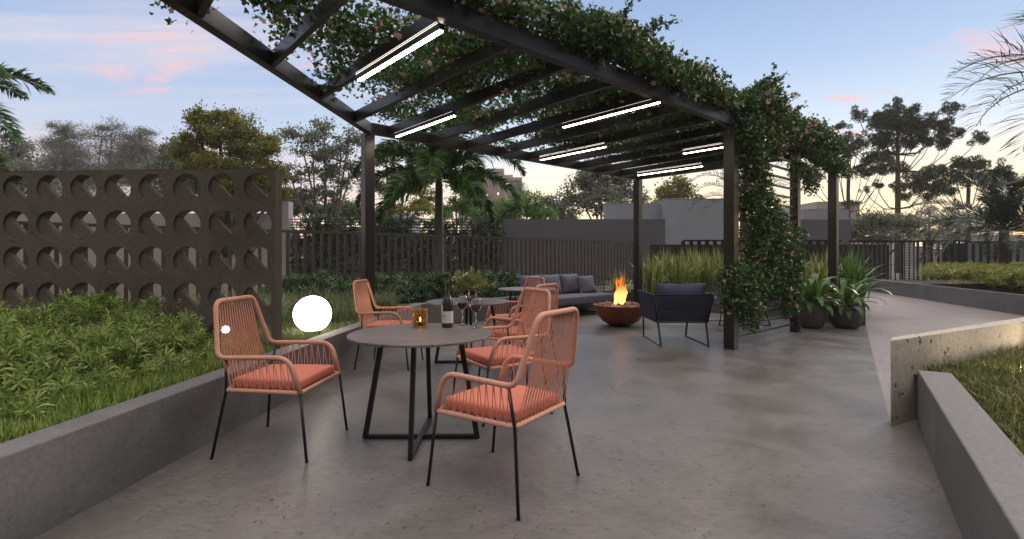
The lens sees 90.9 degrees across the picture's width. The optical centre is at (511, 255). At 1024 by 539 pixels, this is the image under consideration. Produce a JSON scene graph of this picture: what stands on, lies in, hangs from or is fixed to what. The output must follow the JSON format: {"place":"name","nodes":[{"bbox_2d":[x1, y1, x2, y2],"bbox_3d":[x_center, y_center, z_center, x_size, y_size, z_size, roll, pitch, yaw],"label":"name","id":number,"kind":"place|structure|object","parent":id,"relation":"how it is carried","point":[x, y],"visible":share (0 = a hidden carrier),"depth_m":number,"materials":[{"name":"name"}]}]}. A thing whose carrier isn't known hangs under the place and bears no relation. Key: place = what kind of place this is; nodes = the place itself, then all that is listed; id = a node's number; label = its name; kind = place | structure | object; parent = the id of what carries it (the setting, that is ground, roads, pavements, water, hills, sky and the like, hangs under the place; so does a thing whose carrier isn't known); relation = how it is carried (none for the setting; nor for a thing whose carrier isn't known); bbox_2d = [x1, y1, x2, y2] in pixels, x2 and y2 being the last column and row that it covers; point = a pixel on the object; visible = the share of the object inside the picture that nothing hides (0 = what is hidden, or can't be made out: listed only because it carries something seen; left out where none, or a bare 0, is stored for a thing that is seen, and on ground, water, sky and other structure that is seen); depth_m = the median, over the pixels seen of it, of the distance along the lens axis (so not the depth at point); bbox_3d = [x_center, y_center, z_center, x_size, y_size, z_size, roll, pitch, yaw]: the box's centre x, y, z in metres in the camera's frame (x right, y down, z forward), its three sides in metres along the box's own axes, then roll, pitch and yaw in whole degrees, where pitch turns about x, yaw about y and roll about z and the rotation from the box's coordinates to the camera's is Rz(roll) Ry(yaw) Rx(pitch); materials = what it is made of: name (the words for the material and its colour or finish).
{"place":"outdoors","nodes":[
{"label":"outdoors","id":0,"kind":"place"},
{"bbox_2d":[186,313,376,347],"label":"grass","id":1,"kind":"structure","parent":0,"point":[290,331],"depth_m":6.19,"materials":[{"name":"plant"}]},
{"bbox_2d":[34,309,962,538],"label":"terrace floor","id":2,"kind":"structure","parent":0,"point":[782,433],"depth_m":3.19,"materials":[{"name":"concrete"}]},
{"bbox_2d":[210,295,347,462],"bbox_3d":[-1.604,0.793,3.503,0.707,1.017,0.643,0,0,5],"label":"dining chair","id":3,"kind":"object","parent":2,"relation":"on","point":[288,376],"visible":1,"depth_m":3.39,"materials":[{"name":"fabric"}]},
{"bbox_2d":[353,279,423,370],"bbox_3d":[-1.484,0.793,6.032,0.707,1.017,0.643,0,0,5],"label":"dining chair","id":4,"kind":"object","parent":2,"relation":"on","point":[361,300],"visible":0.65,"depth_m":5.99,"materials":[{"name":"orange metal"}]},
{"bbox_2d":[347,323,491,459],"bbox_3d":[-0.646,0.923,3.590,1.010,0.752,1.010,0,0,0],"label":"round table","id":5,"kind":"object","parent":2,"relation":"on","point":[411,336],"visible":0.95,"depth_m":3.57,"materials":[{"name":"metal"}]},
{"bbox_2d":[413,308,427,327],"bbox_3d":[-0.710,0.478,3.900,0.118,0.137,0.118,0,0,0],"label":"candle holder","id":6,"kind":"object","parent":5,"relation":"on","point":[420,317],"visible":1,"depth_m":3.85,"materials":[{"name":"gold glass"}]},
{"bbox_2d":[442,282,452,327],"bbox_3d":[-0.495,0.376,3.870,0.088,0.342,0.088,0,0,0],"label":"wine bottle","id":7,"kind":"object","parent":5,"relation":"on","point":[447,311],"visible":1,"depth_m":3.84,"materials":[{"name":"black glass"}]},
{"bbox_2d":[470,296,481,328],"bbox_3d":[-0.276,0.426,3.830,0.091,0.242,0.091,0,0,0],"label":"wine glass","id":8,"kind":"object","parent":5,"relation":"on","point":[475,305],"visible":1,"depth_m":3.80,"materials":[{"name":"white"}]},
{"bbox_2d":[0,288,865,538],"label":"planter wall","id":9,"kind":"structure","parent":2,"relation":"on","point":[51,477],"depth_m":2.85,"materials":[{"name":"concrete"}]},
{"bbox_2d":[0,280,719,428],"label":"planting bed","id":10,"kind":"object","parent":9,"relation":"in","point":[156,289],"visible":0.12,"depth_m":12.81,"materials":[{"name":"soil"}]},
{"bbox_2d":[0,61,55,170],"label":"palm tree","id":11,"kind":"object","parent":10,"relation":"on","point":[14,91],"visible":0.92,"depth_m":11.73,"materials":[{"name":"green plant"}]},
{"bbox_2d":[0,288,248,422],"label":"shrub bed","id":12,"kind":"object","parent":10,"relation":"on","point":[31,341],"visible":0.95,"depth_m":3.67,"materials":[{"name":"green plant"}]},
{"bbox_2d":[0,338,273,443],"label":"grass","id":13,"kind":"structure","parent":10,"relation":"on","point":[63,411],"depth_m":3.06,"materials":[{"name":"green plant"}]},
{"bbox_2d":[0,168,281,352],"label":"breeze block wall","id":14,"kind":"structure","parent":10,"relation":"on","point":[41,203],"depth_m":4.85,"materials":[{"name":"concrete"}]},
{"bbox_2d":[160,284,403,324],"bbox_3d":[-3.523,0.680,7.604,3.999,0.500,3.031,0,0,0],"label":"sedge","id":15,"kind":"object","parent":10,"relation":"on","point":[385,300],"visible":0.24,"depth_m":7.68,"materials":[{"name":"plant"}]},
{"bbox_2d":[258,269,323,303],"bbox_3d":[-3.950,0.635,9.193,1.370,0.791,1.284,0,0,0],"label":"shrub","id":16,"kind":"object","parent":10,"relation":"on","point":[298,281],"visible":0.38,"depth_m":8.96,"materials":[{"name":"green plant"}]},
{"bbox_2d":[293,296,331,335],"bbox_3d":[-2.319,0.690,5.860,0.420,0.450,0.420,0,0,0],"label":"globe lamp","id":17,"kind":"object","parent":10,"relation":"on","point":[312,314],"visible":0.96,"depth_m":5.72,"materials":[{"name":"white"}]},
{"bbox_2d":[295,267,358,304],"bbox_3d":[-3.485,0.621,9.562,1.376,0.813,1.332,0,0,0],"label":"shrub","id":18,"kind":"object","parent":10,"relation":"on","point":[324,279],"visible":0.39,"depth_m":9.34,"materials":[{"name":"green plant"}]},
{"bbox_2d":[18,221,643,304],"bbox_3d":[-6.334,0.275,7.944,29.028,1.550,0.050,0,0,-41],"label":"metal fence","id":19,"kind":"object","parent":10,"relation":"on","point":[25,224],"visible":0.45,"depth_m":12.09,"materials":[{"name":"metal"}]},
{"bbox_2d":[353,269,404,301],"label":"shrub","id":20,"kind":"object","parent":10,"relation":"on","point":[380,282],"visible":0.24,"depth_m":9.88,"materials":[{"name":"green plant"}]},
{"bbox_2d":[375,268,436,303],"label":"shrub","id":21,"kind":"object","parent":10,"relation":"on","point":[409,283],"visible":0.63,"depth_m":10.07,"materials":[{"name":"green plant"}]},
{"bbox_2d":[410,269,454,300],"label":"shrub","id":22,"kind":"object","parent":10,"relation":"on","point":[429,278],"visible":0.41,"depth_m":10.70,"materials":[{"name":"green plant"}]},
{"bbox_2d":[351,104,525,272],"bbox_3d":[-1.773,-1.199,13.254,4.090,5.099,3.834,0,0,38],"label":"palm tree","id":23,"kind":"object","parent":10,"relation":"on","point":[434,164],"visible":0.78,"depth_m":12.88,"materials":[{"name":"green plant"}]},
{"bbox_2d":[435,268,482,298],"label":"shrub","id":24,"kind":"object","parent":10,"relation":"on","point":[455,293],"visible":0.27,"depth_m":10.97,"materials":[{"name":"green plant"}]},
{"bbox_2d":[458,269,509,297],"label":"shrub","id":25,"kind":"object","parent":10,"relation":"on","point":[495,292],"visible":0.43,"depth_m":11.47,"materials":[{"name":"green plant"}]},
{"bbox_2d":[490,267,520,295],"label":"shrub","id":26,"kind":"object","parent":10,"relation":"on","point":[509,278],"visible":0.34,"depth_m":12.09,"materials":[{"name":"green plant"}]},
{"bbox_2d":[627,250,674,293],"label":"flax plant","id":27,"kind":"object","parent":10,"relation":"on","point":[651,276],"visible":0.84,"depth_m":12.59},
{"bbox_2d":[649,246,703,283],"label":"flax plant","id":28,"kind":"object","parent":10,"relation":"on","point":[666,265],"visible":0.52,"depth_m":13.48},
{"bbox_2d":[663,247,703,283],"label":"flax plant","id":29,"kind":"object","parent":10,"relation":"on","point":[681,273],"visible":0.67,"depth_m":12.85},
{"bbox_2d":[681,244,712,283],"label":"flax plant","id":30,"kind":"object","parent":10,"relation":"on","point":[690,257],"visible":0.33,"depth_m":13.78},
{"bbox_2d":[690,248,722,291],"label":"flax plant","id":31,"kind":"object","parent":10,"relation":"on","point":[709,271],"visible":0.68,"depth_m":13.19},
{"bbox_2d":[689,162,789,257],"bbox_3d":[7.893,-0.949,17.207,3.388,4.597,3.070,0,0,35],"label":"palm tree","id":32,"kind":"object","parent":10,"relation":"on","point":[721,195],"visible":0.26,"depth_m":17.22,"materials":[{"name":"green plant"}]},
{"bbox_2d":[681,240,840,265],"bbox_3d":[9.387,0.180,19.000,6.025,1.580,0.060,0,0,0],"label":"black fence","id":33,"kind":"object","parent":10,"relation":"on","point":[818,246],"visible":0.17,"depth_m":18.98,"materials":[{"name":"metal"}]},
{"bbox_2d":[802,251,840,297],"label":"flax plant","id":34,"kind":"object","parent":10,"relation":"on","point":[823,270],"visible":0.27,"depth_m":10.54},
{"bbox_2d":[823,248,923,298],"bbox_3d":[7.346,0.324,10.900,2.453,1.212,2.274,0,0,0],"label":"flax plant","id":35,"kind":"object","parent":10,"relation":"on","point":[853,272],"visible":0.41,"depth_m":10.72,"materials":[{"name":"green plant"}]},
{"bbox_2d":[427,298,509,366],"bbox_3d":[-0.526,0.923,6.120,1.010,0.752,1.010,0,0,0],"label":"round table","id":36,"kind":"object","parent":2,"relation":"on","point":[491,302],"visible":0.56,"depth_m":6.10,"materials":[{"name":"black metal"}]},
{"bbox_2d":[451,266,496,300],"bbox_3d":[-0.468,0.331,6.101,0.589,0.432,0.412,0,0,0],"label":"flower vase","id":37,"kind":"object","parent":36,"relation":"on","point":[464,280],"visible":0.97,"depth_m":6.06,"materials":[{"name":"green glass"}]},
{"bbox_2d":[160,0,838,349],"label":"pergola","id":38,"kind":"object","parent":2,"relation":"on","point":[507,36],"visible":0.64,"depth_m":6.84,"materials":[{"name":"brown metal"}]},
{"bbox_2d":[355,22,443,81],"bbox_3d":[-1.057,-1.806,4.528,0.058,0.078,1.520,0,0,-41],"label":"linear light","id":39,"kind":"object","parent":38,"relation":"attached to","point":[427,34],"visible":0.86,"depth_m":4.40,"materials":[{"name":"white"}]},
{"bbox_2d":[394,111,455,136],"bbox_3d":[-1.228,-1.806,6.934,0.058,0.078,1.520,0,0,-41],"label":"linear light","id":40,"kind":"object","parent":38,"relation":"attached to","point":[444,117],"visible":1,"depth_m":6.83,"materials":[{"name":"white"}]},
{"bbox_2d":[149,0,848,176],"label":"flowering vine","id":41,"kind":"object","parent":38,"relation":"attached to","point":[607,37],"visible":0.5,"depth_m":5.37,"materials":[{"name":"green plant"}]},
{"bbox_2d":[539,142,606,159],"bbox_3d":[1.022,-1.806,8.751,0.058,0.078,1.520,0,0,-41],"label":"linear light","id":42,"kind":"object","parent":38,"relation":"attached to","point":[579,150],"visible":1,"depth_m":8.65,"materials":[{"name":"white"}]},
{"bbox_2d":[561,99,660,127],"bbox_3d":[1.202,-1.806,6.380,0.058,0.078,1.520,0,0,-41],"label":"linear light","id":43,"kind":"object","parent":38,"relation":"attached to","point":[639,105],"visible":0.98,"depth_m":6.30,"materials":[{"name":"white"}]},
{"bbox_2d":[637,162,702,175],"bbox_3d":[3.261,-1.806,10.520,0.058,0.078,1.520,0,0,-41],"label":"linear light","id":44,"kind":"object","parent":38,"relation":"attached to","point":[674,168],"visible":1,"depth_m":10.45,"materials":[{"name":"white"}]},
{"bbox_2d":[682,139,765,153],"bbox_3d":[3.464,-1.806,8.169,0.058,0.078,1.520,0,0,-41],"label":"linear light","id":45,"kind":"object","parent":38,"relation":"attached to","point":[702,148],"visible":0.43,"depth_m":8.44,"materials":[{"name":"white"}]},
{"bbox_2d":[709,102,853,333],"bbox_3d":[4.792,-0.565,8.477,5.331,3.402,0.726,0,0,-42],"label":"flowering vine","id":46,"kind":"object","parent":38,"relation":"attached to","point":[775,253],"visible":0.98,"depth_m":7.37,"materials":[{"name":"green plant"}]},
{"bbox_2d":[426,307,579,520],"bbox_3d":[-0.023,0.793,2.899,0.707,1.017,0.643,0,0,35],"label":"dining chair","id":47,"kind":"object","parent":2,"relation":"on","point":[516,404],"visible":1,"depth_m":2.74,"materials":[{"name":"fabric"}]},
{"bbox_2d":[453,287,552,426],"bbox_3d":[-0.077,0.793,4.274,0.707,1.017,0.643,0,0,-31],"label":"dining chair","id":48,"kind":"object","parent":2,"relation":"on","point":[493,356],"visible":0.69,"depth_m":4.26,"materials":[{"name":"fabric"}]},
{"bbox_2d":[483,276,545,348],"bbox_3d":[0.043,0.793,6.804,0.707,1.017,0.643,0,0,-31],"label":"dining chair","id":49,"kind":"object","parent":2,"relation":"on","point":[510,314],"visible":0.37,"depth_m":6.89,"materials":[{"name":"orange metal"}]},
{"bbox_2d":[478,283,558,385],"bbox_3d":[0.097,0.793,5.429,0.707,1.017,0.643,0,0,35],"label":"dining chair","id":50,"kind":"object","parent":2,"relation":"on","point":[513,330],"visible":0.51,"depth_m":5.28,"materials":[{"name":"orange metal"}]},
{"bbox_2d":[514,273,613,311],"bbox_3d":[1.258,0.853,11.140,2.503,0.892,0.863,0,0,-41],"label":"outdoor sofa","id":51,"kind":"object","parent":2,"relation":"on","point":[571,294],"visible":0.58,"depth_m":11.09,"materials":[{"name":"grey fabric"}]},
{"bbox_2d":[577,275,596,292],"bbox_3d":[1.744,0.665,11.647,0.460,0.440,0.166,0,-22,-34],"label":"throw pillow","id":52,"kind":"object","parent":51,"relation":"on","point":[587,284],"visible":0.84,"depth_m":11.56,"materials":[{"name":"fabric"}]},
{"bbox_2d":[593,302,641,326],"bbox_3d":[2.020,1.100,9.420,0.994,0.400,0.994,0,0,0],"label":"fire bowl","id":53,"kind":"object","parent":2,"relation":"on","point":[615,315],"visible":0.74,"depth_m":9.07,"materials":[{"name":"orange metal"}]},
{"bbox_2d":[614,279,627,303],"bbox_3d":[2.038,0.593,9.416,0.273,0.646,0.189,0,0,0],"label":"fire","id":54,"kind":"object","parent":53,"relation":"on","point":[620,293],"visible":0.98,"depth_m":9.37,"materials":[{"name":"yellow"}]},
{"bbox_2d":[638,283,714,346],"bbox_3d":[2.475,0.849,7.697,0.882,0.904,0.972,0,0,0],"label":"lounge chair","id":55,"kind":"object","parent":2,"relation":"on","point":[685,303],"visible":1,"depth_m":7.31,"materials":[{"name":"black fabric"}]},
{"bbox_2d":[705,283,770,325],"bbox_3d":[4.333,0.849,9.730,0.972,0.904,0.882,0,0,0],"label":"lounge chair","id":56,"kind":"object","parent":2,"relation":"on","point":[716,302],"visible":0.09,"depth_m":9.67,"materials":[{"name":"black fabric"}]},
{"bbox_2d":[779,273,858,328],"bbox_3d":[5.485,0.814,9.135,1.556,0.972,1.575,0,0,0],"label":"potted plant","id":57,"kind":"object","parent":2,"relation":"on","point":[814,314],"visible":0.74,"depth_m":8.93,"materials":[{"name":"green plant"}]},
{"bbox_2d":[815,277,893,328],"bbox_3d":[6.019,0.841,9.118,1.452,0.918,1.442,0,0,0],"label":"potted plant","id":58,"kind":"object","parent":2,"relation":"on","point":[850,316],"visible":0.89,"depth_m":8.96,"materials":[{"name":"green plant"}]},
{"bbox_2d":[917,370,1023,538],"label":"planter wall","id":59,"kind":"structure","parent":2,"relation":"on","point":[977,459],"depth_m":2.37,"materials":[{"name":"concrete"}]},
{"bbox_2d":[914,343,1023,455],"bbox_3d":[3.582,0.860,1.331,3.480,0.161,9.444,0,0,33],"label":"grass","id":60,"kind":"structure","parent":59,"relation":"in","point":[1007,365],"depth_m":3.48,"materials":[{"name":"plant"}]},
{"bbox_2d":[0,0,1023,259],"label":"sky","id":61,"kind":"structure","parent":0,"point":[104,58],"materials":[{"name":"blue"}]},
{"bbox_2d":[656,198,723,243],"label":"white house","id":62,"kind":"structure","parent":0,"point":[682,222],"depth_m":26.00,"materials":[{"name":"paint"}]},
{"bbox_2d":[452,260,935,278],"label":"ground","id":63,"kind":"structure","parent":0,"point":[893,275],"depth_m":39.83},
{"bbox_2d":[0,132,95,195],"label":"airy tree","id":64,"kind":"object","parent":63,"relation":"on","point":[20,152],"visible":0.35,"depth_m":45.62,"materials":[{"name":"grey plant"}]},
{"bbox_2d":[25,120,115,192],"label":"pine tree","id":65,"kind":"object","parent":63,"relation":"on","point":[60,150],"visible":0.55,"depth_m":59.22,"materials":[{"name":"plant"}]},
{"bbox_2d":[41,116,153,195],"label":"pine tree","id":66,"kind":"object","parent":63,"relation":"on","point":[102,128],"visible":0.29,"depth_m":60.91,"materials":[{"name":"plant"}]},
{"bbox_2d":[80,124,162,187],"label":"pine tree","id":67,"kind":"object","parent":63,"relation":"on","point":[132,153],"visible":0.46,"depth_m":58.82,"materials":[{"name":"plant"}]},
{"bbox_2d":[17,213,270,268],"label":"boundary wall","id":68,"kind":"structure","parent":63,"relation":"on","point":[193,220],"depth_m":24.00,"materials":[{"name":"concrete"}]},
{"bbox_2d":[117,136,194,195],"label":"airy tree","id":69,"kind":"object","parent":63,"relation":"on","point":[159,161],"visible":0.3,"depth_m":47.28,"materials":[{"name":"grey plant"}]},
{"bbox_2d":[282,201,292,277],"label":"wall pillar","id":70,"kind":"structure","parent":63,"relation":"on","point":[287,211],"depth_m":23.90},
{"bbox_2d":[268,115,360,262],"bbox_3d":[-11.098,-3.307,29.354,5.912,9.400,3.545,0,0,0],"label":"airy tree","id":71,"kind":"object","parent":63,"relation":"on","point":[328,170],"visible":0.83,"depth_m":29.00,"materials":[{"name":"green plant"}]},
{"bbox_2d":[288,188,381,246],"bbox_3d":[-12.060,-1.591,34.319,7.452,5.881,3.818,0,0,0],"label":"broadleaf tree","id":72,"kind":"object","parent":63,"relation":"on","point":[352,210],"visible":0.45,"depth_m":33.61,"materials":[{"name":"green plant"}]},
{"bbox_2d":[289,268,501,279],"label":"boundary wall","id":73,"kind":"structure","parent":63,"relation":"on","point":[348,276],"depth_m":24.00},
{"bbox_2d":[290,218,502,267],"bbox_3d":[-5.550,-0.622,24.078,10.244,2.413,0.095,0,0,0],"label":"trellis screen","id":74,"kind":"object","parent":73,"relation":"on","point":[395,227],"visible":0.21,"depth_m":24.03,"materials":[{"name":"metal"}]},
{"bbox_2d":[289,212,506,275],"bbox_3d":[-5.440,-0.441,23.770,10.388,3.391,1.111,0,0,0],"label":"climbing plant","id":75,"kind":"object","parent":74,"relation":"attached to","point":[481,229],"visible":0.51,"depth_m":23.70,"materials":[{"name":"green plant"}]},
{"bbox_2d":[375,142,446,238],"bbox_3d":[-6.163,-2.953,29.497,4.817,8.607,3.872,0,0,0],"label":"broadleaf tree","id":76,"kind":"object","parent":63,"relation":"on","point":[422,203],"visible":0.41,"depth_m":29.34,"materials":[{"name":"green plant"}]},
{"bbox_2d":[428,179,486,265],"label":"broadleaf tree","id":77,"kind":"object","parent":63,"relation":"on","point":[463,206],"visible":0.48,"depth_m":26.84,"materials":[{"name":"green plant"}]},
{"bbox_2d":[460,169,521,259],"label":"apartment building","id":78,"kind":"structure","parent":63,"relation":"on","point":[493,192],"depth_m":104.00,"materials":[{"name":"white"}]},
{"bbox_2d":[487,189,558,223],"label":"broadleaf tree","id":79,"kind":"object","parent":63,"relation":"on","point":[537,210],"visible":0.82,"depth_m":29.80,"materials":[{"name":"green plant"}]},
{"bbox_2d":[537,193,582,218],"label":"broadleaf tree","id":80,"kind":"object","parent":63,"relation":"on","point":[561,208],"visible":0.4,"depth_m":45.46,"materials":[{"name":"green plant"}]},
{"bbox_2d":[502,219,664,279],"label":"boundary wall","id":81,"kind":"structure","parent":63,"relation":"on","point":[653,231],"depth_m":24.00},
{"bbox_2d":[553,157,654,218],"bbox_3d":[6.469,-2.932,35.713,6.290,8.563,5.613,0,0,33],"label":"broadleaf tree","id":82,"kind":"object","parent":63,"relation":"on","point":[594,187],"visible":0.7,"depth_m":35.21,"materials":[{"name":"green plant"}]},
{"bbox_2d":[603,203,660,218],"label":"white house","id":83,"kind":"structure","parent":63,"relation":"on","point":[625,210],"depth_m":27.00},
{"bbox_2d":[650,175,704,202],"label":"broadleaf tree","id":84,"kind":"object","parent":63,"relation":"on","point":[681,186],"visible":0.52,"depth_m":41.71,"materials":[{"name":"green plant"}]},
{"bbox_2d":[801,219,850,243],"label":"dark panel wall","id":85,"kind":"structure","parent":63,"relation":"on","point":[816,229],"depth_m":28.90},
{"bbox_2d":[786,120,900,220],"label":"araucaria tree","id":86,"kind":"object","parent":63,"relation":"on","point":[862,169],"visible":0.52,"depth_m":45.46,"materials":[{"name":"green plant"}]},
{"bbox_2d":[851,204,932,254],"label":"broadleaf tree","id":87,"kind":"object","parent":63,"relation":"on","point":[871,224],"visible":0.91,"depth_m":29.56,"materials":[{"name":"green plant"}]},
{"bbox_2d":[842,96,990,272],"bbox_3d":[32.444,-5.666,39.981,11.513,14.033,5.336,0,0,-11],"label":"araucaria tree","id":88,"kind":"object","parent":63,"relation":"on","point":[911,125],"visible":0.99,"depth_m":39.70,"materials":[{"name":"green plant"}]},
{"bbox_2d":[904,201,971,264],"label":"pine tree","id":89,"kind":"object","parent":63,"relation":"on","point":[931,232],"visible":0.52,"depth_m":61.57,"materials":[{"name":"green plant"}]},
{"bbox_2d":[865,279,1023,315],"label":"planter wall","id":90,"kind":"structure","parent":63,"relation":"on","point":[1012,303],"depth_m":13.32,"materials":[{"name":"concrete"}]},
{"bbox_2d":[880,279,1023,293],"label":"planting bed","id":91,"kind":"object","parent":90,"relation":"in","point":[974,285],"depth_m":15.32,"materials":[{"name":"soil"}]},
{"bbox_2d":[916,240,968,279],"bbox_3d":[16.229,0.190,19.000,1.942,1.560,0.060,0,0,0],"label":"black fence","id":92,"kind":"object","parent":91,"relation":"on","point":[952,252],"visible":0.37,"depth_m":18.98,"materials":[{"name":"metal"}]},
{"bbox_2d":[907,168,1023,285],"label":"palm tree","id":93,"kind":"object","parent":91,"relation":"on","point":[1003,213],"visible":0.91,"depth_m":15.07,"materials":[{"name":"green plant"}]},
{"bbox_2d":[917,260,1023,291],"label":"hedge","id":94,"kind":"object","parent":91,"relation":"on","point":[1009,274],"visible":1,"depth_m":13.57,"materials":[{"name":"green plant"}]},
{"bbox_2d":[968,241,1023,263],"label":"black fence","id":95,"kind":"object","parent":91,"relation":"on","point":[1021,257],"visible":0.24,"depth_m":18.98,"materials":[{"name":"metal"}]},
{"bbox_2d":[894,154,1017,242],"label":"araucaria tree","id":96,"kind":"object","parent":63,"relation":"on","point":[980,164],"visible":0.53,"depth_m":41.73,"materials":[{"name":"green plant"}]},
{"bbox_2d":[942,243,1018,263],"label":"boundary wall","id":97,"kind":"structure","parent":63,"relation":"on","point":[973,254],"depth_m":20.10,"materials":[{"name":"concrete"}]},
{"bbox_2d":[650,244,888,283],"bbox_3d":[10.400,0.420,20.400,9.600,1.760,0.200,0,0,0],"label":"fence","id":98,"kind":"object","parent":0,"point":[654,248],"depth_m":20.30,"materials":[{"name":"metal"}]},
{"bbox_2d":[745,209,848,236],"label":"grey house","id":99,"kind":"structure","parent":0,"point":[817,213],"depth_m":30.00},
{"bbox_2d":[780,202,859,243],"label":"beige building","id":100,"kind":"structure","parent":0,"point":[818,205],"depth_m":52.00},
{"bbox_2d":[860,235,1023,264],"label":"distant house","id":101,"kind":"structure","parent":0,"point":[920,263],"depth_m":75.00,"materials":[{"name":"white"}]},
{"bbox_2d":[864,290,1023,426],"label":"path","id":102,"kind":"structure","parent":0,"point":[897,315],"depth_m":10.33,"materials":[{"name":"concrete"}]},
{"bbox_2d":[849,240,926,287],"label":"metal gate","id":103,"kind":"structure","parent":102,"relation":"on","point":[886,241],"depth_m":18.59,"materials":[{"name":"metal"}]},
{"bbox_2d":[891,317,1023,426],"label":"concrete wall","id":104,"kind":"structure","parent":102,"relation":"on","point":[912,355],"depth_m":4.15,"materials":[{"name":"concrete"}]},
{"bbox_2d":[938,9,1023,156],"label":"palm tree","id":105,"kind":"object","parent":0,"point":[1003,63],"visible":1,"depth_m":7.57,"materials":[{"name":"leaf"},{"name":"bark"}]},
{"label":"lawn","id":106,"kind":"structure","parent":0,"visible":0},
{"bbox_2d":[164,99,296,262],"bbox_3d":[-13.868,-3.026,24.001,7.000,8.752,3.670,0,0,16],"label":"broadleaf tree","id":107,"kind":"object","parent":106,"relation":"on","point":[236,134],"visible":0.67,"depth_m":23.56,"materials":[{"name":"green plant"}]},
{"bbox_2d":[901,242,957,278],"bbox_3d":[16.200,0.350,19.500,2.250,1.900,0.050,0,0,0],"label":"louvre screen","id":108,"kind":"object","parent":106,"relation":"on","point":[902,260],"visible":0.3,"depth_m":19.48,"materials":[{"name":"grey metal"}]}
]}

